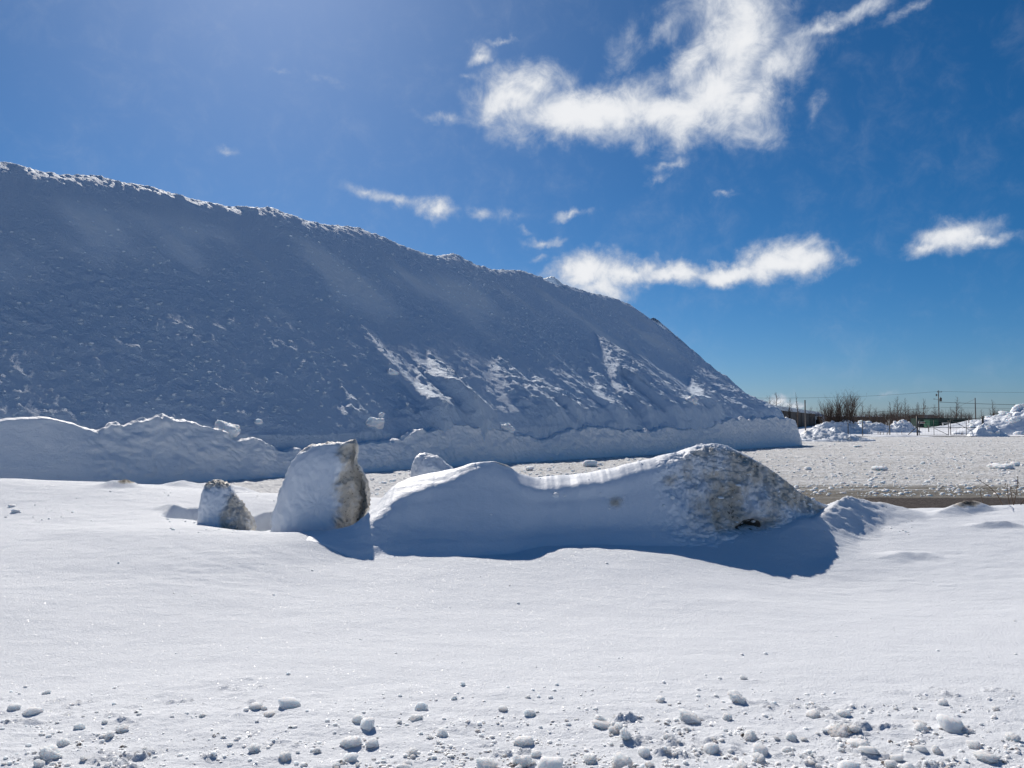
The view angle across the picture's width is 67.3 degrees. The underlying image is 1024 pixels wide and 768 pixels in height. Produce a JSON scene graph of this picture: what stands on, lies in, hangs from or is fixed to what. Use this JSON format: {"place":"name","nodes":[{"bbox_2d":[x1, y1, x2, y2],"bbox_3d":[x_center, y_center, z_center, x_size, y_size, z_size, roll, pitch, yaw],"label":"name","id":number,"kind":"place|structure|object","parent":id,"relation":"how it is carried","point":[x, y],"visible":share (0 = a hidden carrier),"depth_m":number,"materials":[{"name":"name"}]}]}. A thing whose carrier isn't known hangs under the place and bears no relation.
{"place":"outdoors","nodes":[
{"label":"outdoors","id":0,"kind":"place"},
{"bbox_2d":[0,478,1023,767],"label":"snow field","id":1,"kind":"structure","parent":0,"point":[166,620],"depth_m":6.21,"materials":[{"name":"snow"}]},
{"bbox_2d":[7,703,21,710],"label":"snow clod","id":2,"kind":"object","parent":1,"relation":"on","point":[14,706],"visible":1,"depth_m":4.48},
{"bbox_2d":[22,707,43,715],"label":"snow clod","id":3,"kind":"object","parent":1,"relation":"on","point":[29,711],"visible":0.98,"depth_m":4.42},
{"bbox_2d":[33,759,44,767],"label":"snow clod","id":4,"kind":"object","parent":1,"relation":"on","point":[38,763],"visible":1,"depth_m":3.63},
{"bbox_2d":[38,744,62,760],"bbox_3d":[-2.253,1.811,3.751,0.114,0.084,0.105,5,-10,12],"label":"snow clod","id":5,"kind":"object","parent":1,"relation":"on","point":[49,752],"visible":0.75,"depth_m":3.73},
{"bbox_2d":[56,738,70,746],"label":"snow clod","id":6,"kind":"object","parent":1,"relation":"on","point":[63,742],"visible":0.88,"depth_m":3.91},
{"bbox_2d":[73,722,85,729],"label":"snow clod","id":7,"kind":"object","parent":1,"relation":"on","point":[79,725],"visible":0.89,"depth_m":4.16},
{"bbox_2d":[104,730,113,739],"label":"snow clod","id":8,"kind":"object","parent":1,"relation":"on","point":[108,734],"visible":0.99,"depth_m":4.02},
{"bbox_2d":[115,724,130,733],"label":"snow clod","id":9,"kind":"object","parent":1,"relation":"on","point":[122,728],"visible":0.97,"depth_m":4.11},
{"bbox_2d":[197,479,256,530],"bbox_3d":[-3.954,1.773,10.686,0.778,0.901,0.655,0,-3,0],"label":"snow boulder","id":10,"kind":"object","parent":1,"relation":"on","point":[221,504],"visible":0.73,"depth_m":10.44,"materials":[{"name":"snow"}]},
{"bbox_2d":[247,743,260,753],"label":"snow clod","id":11,"kind":"object","parent":1,"relation":"on","point":[253,748],"visible":1,"depth_m":3.81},
{"bbox_2d":[249,702,262,709],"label":"snow clod","id":12,"kind":"object","parent":1,"relation":"on","point":[255,705],"visible":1,"depth_m":4.48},
{"bbox_2d":[264,710,274,716],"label":"snow clod","id":13,"kind":"object","parent":1,"relation":"on","point":[269,713],"visible":1,"depth_m":4.38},
{"bbox_2d":[278,751,291,761],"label":"snow clod","id":14,"kind":"object","parent":1,"relation":"on","point":[284,756],"visible":1,"depth_m":3.71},
{"bbox_2d":[278,697,300,708],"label":"snow clod","id":15,"kind":"object","parent":1,"relation":"on","point":[288,702],"visible":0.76,"depth_m":4.51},
{"bbox_2d":[270,439,370,531],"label":"ice slab","id":16,"kind":"structure","parent":1,"relation":"on","point":[324,486],"depth_m":10.21,"materials":[{"name":"snow"}]},
{"bbox_2d":[339,735,362,748],"bbox_3d":[-0.819,1.819,3.900,0.121,0.058,0.122,-4,-12,-5],"label":"snow clod","id":17,"kind":"object","parent":1,"relation":"on","point":[348,742],"visible":0.97,"depth_m":3.87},
{"bbox_2d":[343,752,358,761],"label":"snow clod","id":18,"kind":"object","parent":1,"relation":"on","point":[351,757],"visible":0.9,"depth_m":3.69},
{"bbox_2d":[352,714,362,723],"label":"snow clod","id":19,"kind":"object","parent":1,"relation":"on","point":[357,718],"visible":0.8,"depth_m":4.22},
{"bbox_2d":[360,717,374,730],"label":"snow clod","id":20,"kind":"object","parent":1,"relation":"on","point":[368,724],"visible":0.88,"depth_m":4.12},
{"bbox_2d":[365,737,378,747],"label":"snow clod","id":21,"kind":"object","parent":1,"relation":"on","point":[372,742],"visible":0.94,"depth_m":3.87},
{"bbox_2d":[399,763,412,767],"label":"snow clod","id":22,"kind":"object","parent":1,"relation":"on","point":[404,765],"visible":1,"depth_m":3.60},
{"bbox_2d":[405,747,417,756],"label":"snow clod","id":23,"kind":"object","parent":1,"relation":"on","point":[411,750],"visible":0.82,"depth_m":3.78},
{"bbox_2d":[409,714,422,721],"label":"snow clod","id":24,"kind":"object","parent":1,"relation":"on","point":[415,717],"visible":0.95,"depth_m":4.28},
{"bbox_2d":[414,702,427,710],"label":"snow clod","id":25,"kind":"object","parent":1,"relation":"on","point":[421,706],"visible":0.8,"depth_m":4.47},
{"bbox_2d":[436,727,447,736],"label":"snow clod","id":26,"kind":"object","parent":1,"relation":"on","point":[442,732],"visible":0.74,"depth_m":4.04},
{"bbox_2d":[475,757,497,767],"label":"snow clod","id":27,"kind":"object","parent":1,"relation":"on","point":[484,762],"visible":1,"depth_m":3.62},
{"bbox_2d":[498,705,507,711],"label":"snow clod","id":28,"kind":"object","parent":1,"relation":"on","point":[502,708],"visible":1,"depth_m":4.46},
{"bbox_2d":[4,491,1015,657],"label":"slope crumbs","id":29,"kind":"object","parent":1,"relation":"on","point":[118,562],"visible":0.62,"depth_m":10.41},
{"bbox_2d":[0,649,1023,767],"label":"snow crumbs","id":30,"kind":"object","parent":1,"relation":"on","point":[511,764],"visible":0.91,"depth_m":3.91,"materials":[{"name":"snow"}]},
{"bbox_2d":[512,754,533,767],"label":"snow clod","id":31,"kind":"object","parent":1,"relation":"on","point":[524,760],"visible":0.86,"depth_m":3.65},
{"bbox_2d":[512,735,533,746],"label":"snow clod","id":32,"kind":"object","parent":1,"relation":"on","point":[522,741],"visible":0.86,"depth_m":3.92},
{"bbox_2d":[523,709,535,716],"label":"snow clod","id":33,"kind":"object","parent":1,"relation":"on","point":[530,712],"visible":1,"depth_m":4.37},
{"bbox_2d":[531,750,541,756],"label":"snow clod","id":34,"kind":"object","parent":1,"relation":"on","point":[536,753],"visible":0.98,"depth_m":3.77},
{"bbox_2d":[538,756,562,767],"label":"snow clod","id":35,"kind":"object","parent":1,"relation":"on","point":[550,762],"visible":1,"depth_m":3.59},
{"bbox_2d":[306,443,828,558],"bbox_3d":[1.289,1.512,10.726,8.156,1.347,2.775,1,-3,-18],"label":"snow drift","id":36,"kind":"object","parent":1,"relation":"on","point":[445,513],"visible":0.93,"depth_m":9.98,"materials":[{"name":"snow"}]},
{"bbox_2d":[339,443,825,533],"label":"crust bits","id":37,"kind":"object","parent":36,"relation":"on","point":[555,494],"visible":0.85,"depth_m":10.65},
{"bbox_2d":[583,753,596,764],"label":"snow clod","id":38,"kind":"object","parent":1,"relation":"on","point":[589,758],"visible":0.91,"depth_m":3.68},
{"bbox_2d":[594,714,605,720],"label":"snow clod","id":39,"kind":"object","parent":1,"relation":"on","point":[598,717],"visible":0.56,"depth_m":4.21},
{"bbox_2d":[591,719,611,729],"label":"snow clod","id":40,"kind":"object","parent":1,"relation":"on","point":[602,724],"visible":0.77,"depth_m":4.15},
{"bbox_2d":[608,725,619,733],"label":"snow clod","id":41,"kind":"object","parent":1,"relation":"on","point":[612,729],"visible":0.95,"depth_m":4.07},
{"bbox_2d":[613,722,622,731],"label":"snow clod","id":42,"kind":"object","parent":1,"relation":"on","point":[618,726],"visible":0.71,"depth_m":4.10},
{"bbox_2d":[612,752,633,767],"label":"snow clod","id":43,"kind":"object","parent":1,"relation":"on","point":[620,760],"visible":0.94,"depth_m":3.64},
{"bbox_2d":[619,727,631,740],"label":"snow clod","id":44,"kind":"object","parent":1,"relation":"on","point":[625,734],"visible":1,"depth_m":3.92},
{"bbox_2d":[638,746,649,757],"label":"snow clod","id":45,"kind":"object","parent":1,"relation":"on","point":[643,751],"visible":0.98,"depth_m":3.76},
{"bbox_2d":[645,760,654,766],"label":"snow clod","id":46,"kind":"object","parent":1,"relation":"on","point":[649,763],"visible":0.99,"depth_m":3.63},
{"bbox_2d":[656,695,664,702],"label":"snow clod","id":47,"kind":"object","parent":1,"relation":"on","point":[660,699],"visible":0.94,"depth_m":4.63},
{"bbox_2d":[662,733,674,738],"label":"snow clod","id":48,"kind":"object","parent":1,"relation":"on","point":[667,736],"visible":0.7,"depth_m":3.99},
{"bbox_2d":[678,708,703,723],"bbox_3d":[0.994,1.859,4.282,0.154,0.062,0.154,19,-4,-19],"label":"snow clod","id":49,"kind":"object","parent":1,"relation":"on","point":[687,717],"visible":0.95,"depth_m":4.24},
{"bbox_2d":[703,743,718,754],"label":"snow clod","id":50,"kind":"object","parent":1,"relation":"on","point":[710,748],"visible":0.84,"depth_m":3.82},
{"bbox_2d":[722,713,731,720],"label":"snow clod","id":51,"kind":"object","parent":1,"relation":"on","point":[726,716],"visible":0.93,"depth_m":4.31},
{"bbox_2d":[727,689,745,704],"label":"snow clod","id":52,"kind":"object","parent":1,"relation":"on","point":[735,696],"visible":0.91,"depth_m":4.59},
{"bbox_2d":[734,761,747,767],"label":"snow clod","id":53,"kind":"object","parent":1,"relation":"on","point":[740,764],"visible":1,"depth_m":3.61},
{"bbox_2d":[743,729,758,740],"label":"snow clod","id":54,"kind":"object","parent":1,"relation":"on","point":[750,735],"visible":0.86,"depth_m":3.97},
{"bbox_2d":[752,752,765,763],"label":"snow clod","id":55,"kind":"object","parent":1,"relation":"on","point":[758,757],"visible":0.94,"depth_m":3.70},
{"bbox_2d":[753,742,767,755],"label":"snow clod","id":56,"kind":"object","parent":1,"relation":"on","point":[759,747],"visible":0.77,"depth_m":3.80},
{"bbox_2d":[781,746,791,751],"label":"snow clod","id":57,"kind":"object","parent":1,"relation":"on","point":[786,749],"visible":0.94,"depth_m":3.82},
{"bbox_2d":[785,731,797,741],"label":"snow clod","id":58,"kind":"object","parent":1,"relation":"on","point":[791,736],"visible":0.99,"depth_m":4.00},
{"bbox_2d":[805,709,820,718],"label":"snow clod","id":59,"kind":"object","parent":1,"relation":"on","point":[813,713],"visible":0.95,"depth_m":4.35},
{"bbox_2d":[826,722,849,737],"bbox_3d":[1.723,1.845,4.070,0.126,0.050,0.136,-12,3,24],"label":"snow clod","id":60,"kind":"object","parent":1,"relation":"on","point":[839,729],"visible":0.92,"depth_m":4.06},
{"bbox_2d":[835,709,850,716],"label":"snow clod","id":61,"kind":"object","parent":1,"relation":"on","point":[843,713],"visible":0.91,"depth_m":4.37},
{"bbox_2d":[837,760,859,767],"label":"snow clod","id":62,"kind":"object","parent":1,"relation":"on","point":[847,764],"visible":1,"depth_m":3.52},
{"bbox_2d":[848,725,860,732],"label":"snow clod","id":63,"kind":"object","parent":1,"relation":"on","point":[854,729],"visible":1,"depth_m":4.06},
{"bbox_2d":[846,738,870,747],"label":"snow clod","id":64,"kind":"object","parent":1,"relation":"on","point":[855,742],"visible":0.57,"depth_m":3.88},
{"bbox_2d":[857,746,878,753],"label":"snow clod","id":65,"kind":"object","parent":1,"relation":"on","point":[869,749],"visible":1,"depth_m":3.76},
{"bbox_2d":[884,760,897,767],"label":"snow clod","id":66,"kind":"object","parent":1,"relation":"on","point":[891,763],"visible":0.98,"depth_m":3.62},
{"bbox_2d":[889,754,903,760],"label":"snow clod","id":67,"kind":"object","parent":1,"relation":"on","point":[899,757],"visible":0.91,"depth_m":3.71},
{"bbox_2d":[899,762,914,767],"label":"snow clod","id":68,"kind":"object","parent":1,"relation":"on","point":[907,765],"visible":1,"depth_m":3.57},
{"bbox_2d":[911,719,927,724],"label":"snow clod","id":69,"kind":"object","parent":1,"relation":"on","point":[919,721],"visible":0.52,"depth_m":4.20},
{"bbox_2d":[913,722,928,731],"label":"snow clod","id":70,"kind":"object","parent":1,"relation":"on","point":[918,726],"visible":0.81,"depth_m":4.11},
{"bbox_2d":[914,745,927,751],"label":"snow clod","id":71,"kind":"object","parent":1,"relation":"on","point":[921,748],"visible":1,"depth_m":3.82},
{"bbox_2d":[931,744,942,754],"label":"snow clod","id":72,"kind":"object","parent":1,"relation":"on","point":[935,749],"visible":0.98,"depth_m":3.81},
{"bbox_2d":[937,698,948,704],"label":"snow clod","id":73,"kind":"object","parent":1,"relation":"on","point":[942,701],"visible":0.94,"depth_m":4.54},
{"bbox_2d":[936,714,963,732],"bbox_3d":[2.357,1.842,4.134,0.127,0.110,0.146,-1,-3,14],"label":"snow clod","id":74,"kind":"object","parent":1,"relation":"on","point":[947,723],"visible":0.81,"depth_m":4.09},
{"bbox_2d":[962,725,973,733],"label":"snow clod","id":75,"kind":"object","parent":1,"relation":"on","point":[965,729],"visible":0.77,"depth_m":4.07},
{"bbox_2d":[966,740,981,748],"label":"snow clod","id":76,"kind":"object","parent":1,"relation":"on","point":[972,744],"visible":0.98,"depth_m":3.86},
{"bbox_2d":[973,749,1001,763],"bbox_3d":[2.300,1.804,3.720,0.122,0.051,0.134,-11,-13,32],"label":"snow clod","id":77,"kind":"object","parent":1,"relation":"on","point":[984,755],"visible":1,"depth_m":3.70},
{"bbox_2d":[977,476,1023,504],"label":"twig shrub","id":78,"kind":"object","parent":1,"relation":"on","point":[1007,492],"visible":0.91,"depth_m":13.22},
{"bbox_2d":[1005,732,1020,741],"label":"snow clod","id":79,"kind":"object","parent":1,"relation":"on","point":[1011,736],"visible":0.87,"depth_m":3.95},
{"bbox_2d":[0,0,1023,419],"label":"sky","id":80,"kind":"structure","parent":0,"point":[817,198],"materials":[{"name":"blue"}]},
{"bbox_2d":[153,436,1023,508],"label":"parking lot","id":81,"kind":"structure","parent":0,"point":[858,455],"depth_m":25.10,"materials":[{"name":"snow"}]},
{"bbox_2d":[0,162,783,450],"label":"snow pile","id":82,"kind":"object","parent":81,"relation":"on","point":[239,240],"visible":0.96,"depth_m":28.76,"materials":[{"name":"snow"}]},
{"bbox_2d":[214,420,240,437],"bbox_3d":[-8.049,1.322,21.675,0.803,0.554,0.768,10,10,3],"label":"snow block","id":83,"kind":"object","parent":82,"relation":"on","point":[233,430],"depth_m":21.52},
{"bbox_2d":[254,419,262,423],"bbox_3d":[-7.484,1.120,22.686,0.264,0.186,0.252,4,5,-20],"label":"snow block","id":84,"kind":"object","parent":82,"relation":"on","point":[258,421],"depth_m":22.61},
{"bbox_2d":[366,417,384,428],"bbox_3d":[-4.529,1.324,25.496,0.654,0.442,0.695,-4,-31,-3],"label":"snow block","id":85,"kind":"object","parent":82,"relation":"on","point":[377,423],"depth_m":25.28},
{"bbox_2d":[0,182,776,434],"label":"snow rubble","id":86,"kind":"object","parent":82,"relation":"on","point":[169,359],"visible":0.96,"depth_m":26.14,"materials":[{"name":"snow"}]},
{"bbox_2d":[386,368,398,374],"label":"snow block","id":87,"kind":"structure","parent":82,"relation":"on","point":[390,371],"depth_m":28.85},
{"bbox_2d":[501,423,515,432],"bbox_3d":[-0.334,1.864,29.870,0.958,0.518,0.932,22,-36,-39],"label":"snow block","id":88,"kind":"object","parent":82,"relation":"on","point":[508,427],"depth_m":29.59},
{"bbox_2d":[685,395,697,404],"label":"snow block","id":89,"kind":"object","parent":82,"relation":"on","point":[692,399],"depth_m":41.41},
{"bbox_2d":[0,413,801,484],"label":"snow bank","id":90,"kind":"structure","parent":81,"relation":"on","point":[161,448],"depth_m":21.05,"materials":[{"name":"snow"}]},
{"bbox_2d":[411,452,452,476],"bbox_3d":[-1.518,1.958,16.121,1.290,1.046,0.863,0,-3,0],"label":"snow boulder","id":91,"kind":"object","parent":81,"relation":"on","point":[424,463],"visible":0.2,"depth_m":15.87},
{"bbox_2d":[582,460,596,466],"bbox_3d":[2.698,2.793,26.674,0.482,0.308,0.486,3,-4,-44],"label":"snow chunk","id":92,"kind":"object","parent":81,"relation":"on","point":[589,463],"visible":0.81,"depth_m":26.54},
{"bbox_2d":[369,440,1023,496],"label":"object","id":93,"kind":"object","parent":81,"relation":"on","point":[814,488],"visible":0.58,"depth_m":21.77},
{"bbox_2d":[800,427,875,441],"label":"snow rubble heap","id":94,"kind":"object","parent":81,"relation":"on","point":[832,434],"visible":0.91,"depth_m":59.13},
{"bbox_2d":[871,466,887,470],"bbox_3d":[11.752,2.708,24.593,0.555,0.179,0.491,1,-3,-18],"label":"snow chunk","id":95,"kind":"object","parent":81,"relation":"on","point":[878,468],"visible":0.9,"depth_m":24.50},
{"bbox_2d":[868,435,930,436],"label":"snow windrow","id":96,"kind":"object","parent":81,"relation":"on","point":[898,436],"visible":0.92,"depth_m":75.78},
{"bbox_2d":[986,463,1014,469],"bbox_3d":[16.188,2.741,25.421,0.709,0.227,0.716,0,-3,3],"label":"snow chunk","id":97,"kind":"object","parent":81,"relation":"on","point":[1000,466],"visible":0.84,"depth_m":25.27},
{"bbox_2d":[798,426,1023,435],"bbox_3d":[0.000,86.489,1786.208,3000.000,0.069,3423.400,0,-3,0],"label":"snow meadow","id":98,"kind":"structure","parent":0,"point":[923,433],"depth_m":91.61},
{"bbox_2d":[773,405,816,426],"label":"warehouse","id":99,"kind":"structure","parent":98,"relation":"on","point":[801,417],"depth_m":187.54,"materials":[{"name":"metal"}]},
{"bbox_2d":[795,392,799,426],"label":"pole","id":100,"kind":"object","parent":98,"relation":"on","point":[797,407],"visible":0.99,"depth_m":119.82,"materials":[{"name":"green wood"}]},
{"bbox_2d":[804,400,805,429],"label":"thin pole","id":101,"kind":"object","parent":98,"relation":"on","point":[805,412],"visible":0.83,"depth_m":117.86,"materials":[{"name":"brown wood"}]},
{"bbox_2d":[810,398,841,422],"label":"bare bush","id":102,"kind":"object","parent":98,"relation":"on","point":[829,415],"visible":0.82,"depth_m":92.34,"materials":[{"name":"brown plant"}]},
{"bbox_2d":[810,420,872,436],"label":"snow heap","id":103,"kind":"object","parent":98,"relation":"on","point":[843,425],"visible":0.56,"depth_m":90.82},
{"bbox_2d":[825,386,861,422],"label":"bare bush","id":104,"kind":"object","parent":98,"relation":"on","point":[847,411],"visible":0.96,"depth_m":91.48,"materials":[{"name":"brown plant"}]},
{"bbox_2d":[816,416,880,424],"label":"building","id":105,"kind":"structure","parent":98,"relation":"on","point":[817,421],"depth_m":249.21,"materials":[{"name":"stone"}]},
{"bbox_2d":[858,420,897,432],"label":"snow heap","id":106,"kind":"object","parent":98,"relation":"on","point":[875,427],"visible":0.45,"depth_m":99.50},
{"bbox_2d":[890,419,921,432],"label":"snow heap","id":107,"kind":"object","parent":98,"relation":"on","point":[903,426],"visible":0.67,"depth_m":100.26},
{"bbox_2d":[916,416,917,435],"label":"gate post","id":108,"kind":"object","parent":98,"relation":"on","point":[917,424],"visible":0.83,"depth_m":77.83,"materials":[{"name":"metal"}]},
{"bbox_2d":[918,419,948,434],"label":"gate","id":109,"kind":"structure","parent":108,"relation":"attached to","point":[919,431],"depth_m":77.87,"materials":[{"name":"metal"}]},
{"bbox_2d":[918,400,931,417],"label":"bare tree","id":110,"kind":"object","parent":98,"relation":"on","point":[925,406],"visible":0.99,"depth_m":189.90,"materials":[{"name":"brown plant"}]},
{"bbox_2d":[853,409,1008,425],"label":"brushwood","id":111,"kind":"object","parent":98,"relation":"on","point":[884,421],"visible":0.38,"depth_m":214.09,"materials":[{"name":"brown plant"}]},
{"bbox_2d":[924,419,938,426],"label":"shipping container","id":112,"kind":"object","parent":98,"relation":"on","point":[930,421],"visible":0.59,"depth_m":169.79,"materials":[{"name":"metal"}]},
{"bbox_2d":[936,390,941,417],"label":"utility pole","id":113,"kind":"object","parent":98,"relation":"on","point":[940,399],"visible":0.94,"depth_m":249.89,"materials":[{"name":"brown wood"}]},
{"bbox_2d":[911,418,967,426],"bbox_3d":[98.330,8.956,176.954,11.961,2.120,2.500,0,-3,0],"label":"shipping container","id":114,"kind":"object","parent":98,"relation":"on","point":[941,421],"visible":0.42,"depth_m":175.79,"materials":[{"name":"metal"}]},
{"bbox_2d":[937,420,977,427],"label":"snow heap","id":115,"kind":"object","parent":98,"relation":"on","point":[964,422],"visible":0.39,"depth_m":158.78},
{"bbox_2d":[950,418,981,434],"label":"gate","id":116,"kind":"structure","parent":98,"relation":"on","point":[966,427],"depth_m":77.87,"materials":[{"name":"metal"}]},
{"bbox_2d":[933,404,1023,436],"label":"snow heap","id":117,"kind":"object","parent":98,"relation":"on","point":[1011,422],"visible":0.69,"depth_m":87.26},
{"bbox_2d":[966,423,1009,436],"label":"snow heap","id":118,"kind":"object","parent":98,"relation":"on","point":[987,430],"visible":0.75,"depth_m":76.70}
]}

